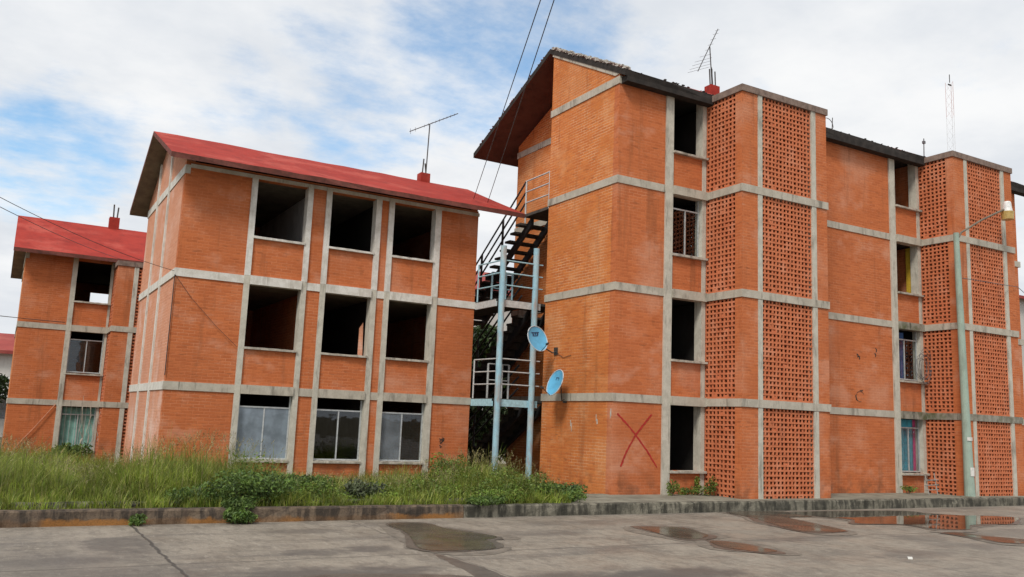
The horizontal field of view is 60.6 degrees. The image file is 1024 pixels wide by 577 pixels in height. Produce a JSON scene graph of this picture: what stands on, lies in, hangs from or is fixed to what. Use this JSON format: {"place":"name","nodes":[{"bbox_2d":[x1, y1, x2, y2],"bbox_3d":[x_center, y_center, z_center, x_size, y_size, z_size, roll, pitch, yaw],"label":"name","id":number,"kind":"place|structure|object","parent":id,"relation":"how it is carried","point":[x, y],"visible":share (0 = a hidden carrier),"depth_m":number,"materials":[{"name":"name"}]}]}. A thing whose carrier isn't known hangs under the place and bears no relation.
{"place":"outdoors","nodes":[
{"label":"outdoors","id":0,"kind":"place"},
{"bbox_2d":[0,333,14,436],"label":"distant house","id":1,"kind":"structure","parent":0,"point":[7,341],"depth_m":51.83,"materials":[{"name":"metal"}]},
{"bbox_2d":[0,399,6,419],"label":"window","id":2,"kind":"structure","parent":1,"relation":"in","point":[2,405],"depth_m":51.49,"materials":[{"name":"glass"}]},
{"bbox_2d":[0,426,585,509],"bbox_3d":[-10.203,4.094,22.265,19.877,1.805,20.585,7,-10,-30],"label":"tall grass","id":3,"kind":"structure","parent":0,"point":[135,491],"depth_m":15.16,"materials":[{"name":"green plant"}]},
{"bbox_2d":[0,428,574,488],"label":"seed heads","id":4,"kind":"object","parent":3,"relation":"attached to","point":[164,451],"visible":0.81,"depth_m":16.11,"materials":[{"name":"plant"}]},
{"bbox_2d":[0,424,587,509],"bbox_3d":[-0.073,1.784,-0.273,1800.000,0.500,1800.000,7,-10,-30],"label":"ground","id":5,"kind":"structure","parent":0,"point":[184,507],"depth_m":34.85,"materials":[{"name":"green plant"}]},
{"bbox_2d":[0,373,9,402],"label":"tree","id":6,"kind":"object","parent":5,"relation":"on","point":[4,379],"visible":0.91,"depth_m":37.59,"materials":[{"name":"green plant"}]},
{"bbox_2d":[46,442,92,459],"bbox_3d":[-14.960,5.554,29.655,1.432,0.744,1.166,7,-10,-30],"label":"weed clump","id":7,"kind":"object","parent":5,"relation":"on","point":[77,448],"visible":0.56,"depth_m":29.59,"materials":[{"name":"green plant"}]},
{"bbox_2d":[1,215,146,463],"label":"apartment building","id":8,"kind":"structure","parent":5,"relation":"on","point":[60,369],"depth_m":30.75,"materials":[{"name":"orange brick"}]},
{"bbox_2d":[2,316,64,322],"bbox_3d":[-14.761,0.815,25.435,1.231,0.868,10.858,5,-9,-16],"label":"power cable","id":9,"kind":"object","parent":8,"relation":"attached to","point":[32,319],"visible":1,"depth_m":30.32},
{"bbox_2d":[0,207,119,258],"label":"power cable","id":10,"kind":"object","parent":8,"relation":"attached to","point":[55,233],"visible":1,"depth_m":22.55,"materials":[{"name":"black rubber"}]},
{"bbox_2d":[57,406,95,449],"bbox_3d":[-15.313,4.903,30.820,1.105,1.500,0.131,7,-10,-30],"label":"window","id":11,"kind":"structure","parent":8,"relation":"in","point":[70,419],"depth_m":30.84,"materials":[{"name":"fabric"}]},
{"bbox_2d":[66,332,103,373],"bbox_3d":[-15.184,2.281,31.183,1.105,1.440,0.043,7,-10,-30],"label":"window","id":12,"kind":"structure","parent":8,"relation":"in","point":[70,332],"depth_m":31.17,"materials":[{"name":"metal"}]},
{"bbox_2d":[79,396,100,456],"bbox_3d":[-14.607,4.891,30.451,0.787,2.287,0.217,7,-10,-30],"label":"dead creeper","id":13,"kind":"object","parent":8,"relation":"attached to","point":[88,424],"visible":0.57,"depth_m":30.39,"materials":[{"name":"grey plant"}]},
{"bbox_2d":[0,504,463,527],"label":"kerb","id":14,"kind":"structure","parent":5,"relation":"on","point":[66,517],"depth_m":13.80,"materials":[{"name":"concrete"}]},
{"bbox_2d":[1,498,465,508],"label":"garden edging","id":15,"kind":"object","parent":5,"relation":"on","point":[79,502],"visible":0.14,"depth_m":13.58,"materials":[{"name":"concrete"}]},
{"bbox_2d":[274,472,337,494],"bbox_3d":[-3.837,3.642,16.149,1.472,0.542,1.100,7,-10,-30],"label":"weed clump","id":16,"kind":"object","parent":5,"relation":"on","point":[308,479],"visible":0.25,"depth_m":15.98,"materials":[{"name":"green plant"}]},
{"bbox_2d":[122,131,525,479],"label":"apartment building","id":17,"kind":"structure","parent":5,"relation":"on","point":[336,304],"depth_m":22.30,"materials":[{"name":"orange brick"}]},
{"bbox_2d":[0,197,173,270],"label":"power cable","id":18,"kind":"object","parent":17,"relation":"attached to","point":[79,235],"visible":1,"depth_m":16.33,"materials":[{"name":"black rubber"}]},
{"bbox_2d":[164,274,174,374],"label":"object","id":19,"kind":"object","parent":17,"relation":"attached to","point":[169,324],"depth_m":19.93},
{"bbox_2d":[176,276,236,346],"bbox_3d":[-7.100,0.528,20.366,1.527,1.557,0.015,7,-10,-28],"label":"power cable","id":20,"kind":"object","parent":17,"relation":"attached to","point":[207,316],"depth_m":20.38,"materials":[{"name":"black rubber"}]},
{"bbox_2d":[235,394,290,459],"bbox_3d":[-5.930,3.297,20.850,1.246,1.500,0.043,7,-10,-30],"label":"window","id":21,"kind":"structure","parent":17,"relation":"in","point":[272,423],"depth_m":20.84,"materials":[{"name":"glass"}]},
{"bbox_2d":[313,400,361,460],"bbox_3d":[-4.337,3.501,21.759,1.196,1.500,0.043,7,-10,-30],"label":"window","id":22,"kind":"structure","parent":17,"relation":"in","point":[360,411],"depth_m":21.81,"materials":[{"name":"metal"}]},
{"bbox_2d":[379,403,423,461],"bbox_3d":[-2.867,3.690,22.597,1.191,1.500,0.043,7,-10,-30],"label":"window","id":23,"kind":"structure","parent":17,"relation":"in","point":[421,413],"depth_m":22.69,"materials":[{"name":"glass"}]},
{"bbox_2d":[409,113,457,172],"bbox_3d":[-2.467,-4.478,27.201,1.474,2.085,0.499,4,-9,-11],"label":"roof antenna","id":24,"kind":"object","parent":17,"relation":"on","point":[428,141],"visible":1,"depth_m":27.15,"materials":[{"name":"metal"}]},
{"bbox_2d":[473,0,540,198],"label":"power cable","id":25,"kind":"object","parent":17,"relation":"attached to","point":[511,87],"visible":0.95,"depth_m":16.88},
{"bbox_2d":[488,0,553,200],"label":"power cable","id":26,"kind":"object","parent":17,"relation":"attached to","point":[524,90],"visible":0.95,"depth_m":17.12,"materials":[{"name":"black rubber"}]},
{"bbox_2d":[341,478,385,498],"bbox_3d":[-2.739,3.708,16.113,0.854,0.484,0.611,7,-10,-30],"label":"weed clump","id":27,"kind":"object","parent":5,"relation":"on","point":[354,486],"visible":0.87,"depth_m":16.00,"materials":[{"name":"green plant"}]},
{"bbox_2d":[426,452,485,476],"bbox_3d":[-1.242,4.180,19.985,1.466,0.844,0.863,3,-9,-6],"label":"weed clump","id":28,"kind":"object","parent":5,"relation":"on","point":[441,462],"visible":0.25,"depth_m":19.98,"materials":[{"name":"green plant"}]},
{"bbox_2d":[467,324,507,461],"bbox_3d":[-0.884,4.415,35.599,5.537,6.093,3.051,7,-10,-30],"label":"tree","id":29,"kind":"object","parent":5,"relation":"on","point":[477,331],"visible":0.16,"depth_m":34.94,"materials":[{"name":"green plant"}]},
{"bbox_2d":[475,484,526,502],"bbox_3d":[-0.177,3.990,16.977,0.857,0.401,1.276,-6,-12,42],"label":"weed clump","id":30,"kind":"object","parent":5,"relation":"on","point":[493,492],"visible":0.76,"depth_m":16.86,"materials":[{"name":"green plant"}]},
{"bbox_2d":[467,171,549,476],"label":"metal staircase","id":31,"kind":"structure","parent":5,"relation":"on","point":[489,375],"depth_m":25.12,"materials":[{"name":"grey metal"}]},
{"bbox_2d":[528,482,587,501],"bbox_3d":[0.959,4.200,18.051,1.287,0.432,1.214,2,-9,0],"label":"weed clump","id":32,"kind":"object","parent":5,"relation":"on","point":[575,488],"visible":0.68,"depth_m":17.82,"materials":[{"name":"green plant"}]},
{"bbox_2d":[463,497,1023,517],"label":"kerb","id":33,"kind":"structure","parent":5,"relation":"on","point":[528,509],"depth_m":19.14,"materials":[{"name":"concrete"}]},
{"bbox_2d":[465,495,506,505],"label":"weed clump","id":34,"kind":"object","parent":33,"relation":"on","point":[481,500],"visible":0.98,"depth_m":16.28,"materials":[{"name":"green plant"}]},
{"bbox_2d":[473,47,1023,498],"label":"apartment building","id":35,"kind":"structure","parent":5,"relation":"on","point":[748,292],"depth_m":22.69,"materials":[{"name":"orange brick"}]},
{"bbox_2d":[527,326,557,354],"bbox_3d":[0.798,1.322,22.498,0.573,0.704,0.928,-1,-9,21],"label":"satellite dish","id":36,"kind":"object","parent":35,"relation":"attached to","point":[537,338],"visible":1,"depth_m":22.43,"materials":[{"name":"metal"}]},
{"bbox_2d":[540,369,566,402],"bbox_3d":[1.059,2.438,21.972,0.567,0.823,0.715,0,-9,15],"label":"satellite dish","id":37,"kind":"object","parent":35,"relation":"attached to","point":[554,384],"visible":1,"depth_m":22.00,"materials":[{"name":"metal"}]},
{"bbox_2d":[673,202,698,256],"bbox_3d":[4.371,-1.560,22.308,0.975,1.490,0.043,7,-10,-30],"label":"window","id":38,"kind":"structure","parent":35,"relation":"in","point":[697,251],"depth_m":22.44,"materials":[{"name":"metal"}]},
{"bbox_2d":[688,29,717,84],"bbox_3d":[6.086,-7.430,27.875,0.742,2.210,1.297,-2,-10,27],"label":"roof antenna","id":39,"kind":"object","parent":35,"relation":"on","point":[711,77],"visible":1,"depth_m":27.79,"materials":[{"name":"metal"}]},
{"bbox_2d":[899,332,917,380],"bbox_3d":[11.736,1.995,26.235,1.025,1.490,0.149,7,-10,-30],"label":"window","id":40,"kind":"structure","parent":35,"relation":"in","point":[901,341],"depth_m":26.24,"materials":[{"name":"metal"}]},
{"bbox_2d":[901,419,920,471],"bbox_3d":[11.642,4.620,25.845,1.060,1.540,0.155,7,-10,-30],"label":"window","id":41,"kind":"structure","parent":35,"relation":"in","point":[908,428],"depth_m":25.95,"materials":[{"name":"metal"}]},
{"bbox_2d":[914,348,931,384],"bbox_3d":[12.209,2.319,26.014,0.908,1.088,0.124,7,-10,-30],"label":"wire coil","id":42,"kind":"object","parent":35,"relation":"hanging from","point":[920,373],"visible":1,"depth_m":26.00,"materials":[{"name":"grey metal"}]},
{"bbox_2d":[922,138,925,155],"bbox_3d":[15.490,-5.227,32.950,0.100,0.851,0.080,7,-10,-30],"label":"roof rod","id":43,"kind":"object","parent":35,"relation":"on","point":[923,142],"visible":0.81,"depth_m":32.95,"materials":[{"name":"grey metal"}]},
{"bbox_2d":[945,74,955,150],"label":"radio mast","id":44,"kind":"object","parent":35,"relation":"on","point":[948,112],"visible":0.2,"depth_m":205.82,"materials":[{"name":"metal"}]},
{"bbox_2d":[963,278,1023,292],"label":"power cable","id":45,"kind":"object","parent":35,"relation":"attached to","point":[994,283],"depth_m":26.38,"materials":[{"name":"black rubber"}]},
{"bbox_2d":[1019,295,1023,385],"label":"distant house","id":46,"kind":"structure","parent":5,"relation":"on","point":[1021,299],"depth_m":57.99,"materials":[{"name":"metal"}]},
{"bbox_2d":[474,271,511,330],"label":"distant house","id":47,"kind":"structure","parent":0,"point":[507,321],"depth_m":55.51,"materials":[{"name":"metal"}]},
{"bbox_2d":[0,506,1023,576],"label":"street","id":48,"kind":"structure","parent":0,"point":[581,546],"depth_m":12.17,"materials":[{"name":"concrete"}]},
{"bbox_2d":[128,513,146,525],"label":"weed clump","id":49,"kind":"object","parent":48,"relation":"on","point":[135,520],"visible":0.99,"depth_m":13.13,"materials":[{"name":"green plant"}]},
{"bbox_2d":[163,468,301,523],"bbox_3d":[-4.512,3.375,14.364,2.179,0.843,1.374,7,-10,-30],"label":"weed clump","id":50,"kind":"object","parent":48,"relation":"on","point":[235,511],"visible":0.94,"depth_m":14.31,"materials":[{"name":"green plant"}]},
{"bbox_2d":[300,573,473,576],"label":"wet patch","id":51,"kind":"object","parent":48,"relation":"on","point":[383,575],"visible":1,"depth_m":9.85,"materials":[{"name":"concrete"}]},
{"bbox_2d":[388,523,495,550],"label":"puddle","id":52,"kind":"object","parent":48,"relation":"on","point":[429,536],"visible":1,"depth_m":13.11,"materials":[{"name":"liquid"}]},
{"bbox_2d":[376,522,520,555],"bbox_3d":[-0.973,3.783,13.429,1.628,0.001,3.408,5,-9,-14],"label":"wet patch","id":53,"kind":"object","parent":48,"relation":"on","point":[409,542],"visible":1,"depth_m":12.76,"materials":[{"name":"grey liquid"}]},
{"bbox_2d":[433,553,504,576],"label":"wet patch","id":54,"kind":"object","parent":48,"relation":"on","point":[476,570],"visible":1,"depth_m":10.55,"materials":[{"name":"concrete"}]},
{"bbox_2d":[639,527,707,538],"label":"puddle","id":55,"kind":"object","parent":48,"relation":"on","point":[684,533],"visible":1,"depth_m":15.02,"materials":[{"name":"liquid"}]},
{"bbox_2d":[623,526,729,541],"bbox_3d":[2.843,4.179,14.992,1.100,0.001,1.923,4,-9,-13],"label":"wet patch","id":56,"kind":"object","parent":48,"relation":"on","point":[709,536],"visible":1,"depth_m":14.79,"materials":[{"name":"concrete"}]},
{"bbox_2d":[710,541,776,551],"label":"puddle","id":57,"kind":"object","parent":48,"relation":"on","point":[734,545],"visible":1,"depth_m":13.47,"materials":[{"name":"liquid"}]},
{"bbox_2d":[706,540,785,553],"bbox_3d":[3.475,3.977,13.505,0.894,0.001,1.572,7,-10,-30],"label":"wet patch","id":58,"kind":"object","parent":48,"relation":"on","point":[720,547],"visible":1,"depth_m":13.18,"materials":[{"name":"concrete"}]},
{"bbox_2d":[693,540,800,554],"bbox_3d":[3.497,3.984,13.516,1.273,0.001,1.726,5,-9,-17],"label":"damp patch","id":59,"kind":"object","parent":48,"relation":"on","point":[704,544],"visible":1,"depth_m":13.51,"materials":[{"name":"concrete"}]},
{"bbox_2d":[729,511,845,531],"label":"puddle","id":60,"kind":"object","parent":48,"relation":"on","point":[781,519],"visible":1,"depth_m":17.73,"materials":[{"name":"liquid"}]},
{"bbox_2d":[719,511,856,535],"bbox_3d":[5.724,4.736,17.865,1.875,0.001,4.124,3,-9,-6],"label":"wet patch","id":61,"kind":"object","parent":48,"relation":"on","point":[758,520],"visible":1,"depth_m":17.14,"materials":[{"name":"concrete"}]},
{"bbox_2d":[783,510,1023,531],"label":"wet patch","id":62,"kind":"object","parent":48,"relation":"on","point":[852,521],"visible":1,"depth_m":18.52,"materials":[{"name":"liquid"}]},
{"bbox_2d":[790,511,1018,528],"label":"puddle","id":63,"kind":"object","parent":48,"relation":"on","point":[936,521],"visible":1,"depth_m":19.50,"materials":[{"name":"liquid"}]},
{"bbox_2d":[929,531,1023,545],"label":"damp patch","id":64,"kind":"object","parent":48,"relation":"on","point":[984,540],"visible":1,"depth_m":15.52,"materials":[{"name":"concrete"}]},
{"bbox_2d":[941,532,1023,543],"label":"wet patch","id":65,"kind":"object","parent":48,"relation":"on","point":[980,538],"visible":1,"depth_m":16.23,"materials":[{"name":"liquid"}]},
{"bbox_2d":[944,532,1023,542],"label":"puddle","id":66,"kind":"object","parent":48,"relation":"on","point":[1006,540],"visible":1,"depth_m":16.13,"materials":[{"name":"liquid"}]},
{"bbox_2d":[0,0,1023,333],"label":"sky","id":67,"kind":"structure","parent":0,"point":[86,86],"materials":[{"name":"white"}]},
{"bbox_2d":[561,492,1023,502],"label":"pavement","id":68,"kind":"structure","parent":0,"point":[599,498],"depth_m":20.68,"materials":[{"name":"concrete"}]},
{"bbox_2d":[666,479,679,495],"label":"weed clump","id":69,"kind":"object","parent":68,"relation":"on","point":[676,486],"visible":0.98,"depth_m":20.63,"materials":[{"name":"green plant"}]},
{"bbox_2d":[677,476,716,495],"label":"weed clump","id":70,"kind":"object","parent":68,"relation":"on","point":[695,489],"visible":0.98,"depth_m":21.02,"materials":[{"name":"green plant"}]},
{"bbox_2d":[900,485,917,493],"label":"weed clump","id":71,"kind":"object","parent":68,"relation":"on","point":[911,489],"visible":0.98,"depth_m":24.86,"materials":[{"name":"green plant"}]},
{"bbox_2d":[924,473,938,494],"bbox_3d":[11.886,5.545,24.874,0.651,0.604,0.125,7,-10,-30],"label":"wire rack","id":72,"kind":"object","parent":68,"relation":"on","point":[935,480],"visible":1,"depth_m":24.84,"materials":[{"name":"grey metal"}]},
{"bbox_2d":[953,201,1013,497],"bbox_3d":[13.853,1.597,25.500,2.716,8.834,0.398,7,-10,-27],"label":"street lamp","id":73,"kind":"object","parent":68,"relation":"on","point":[1006,212],"visible":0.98,"depth_m":24.79,"materials":[{"name":"metal"}]}
]}

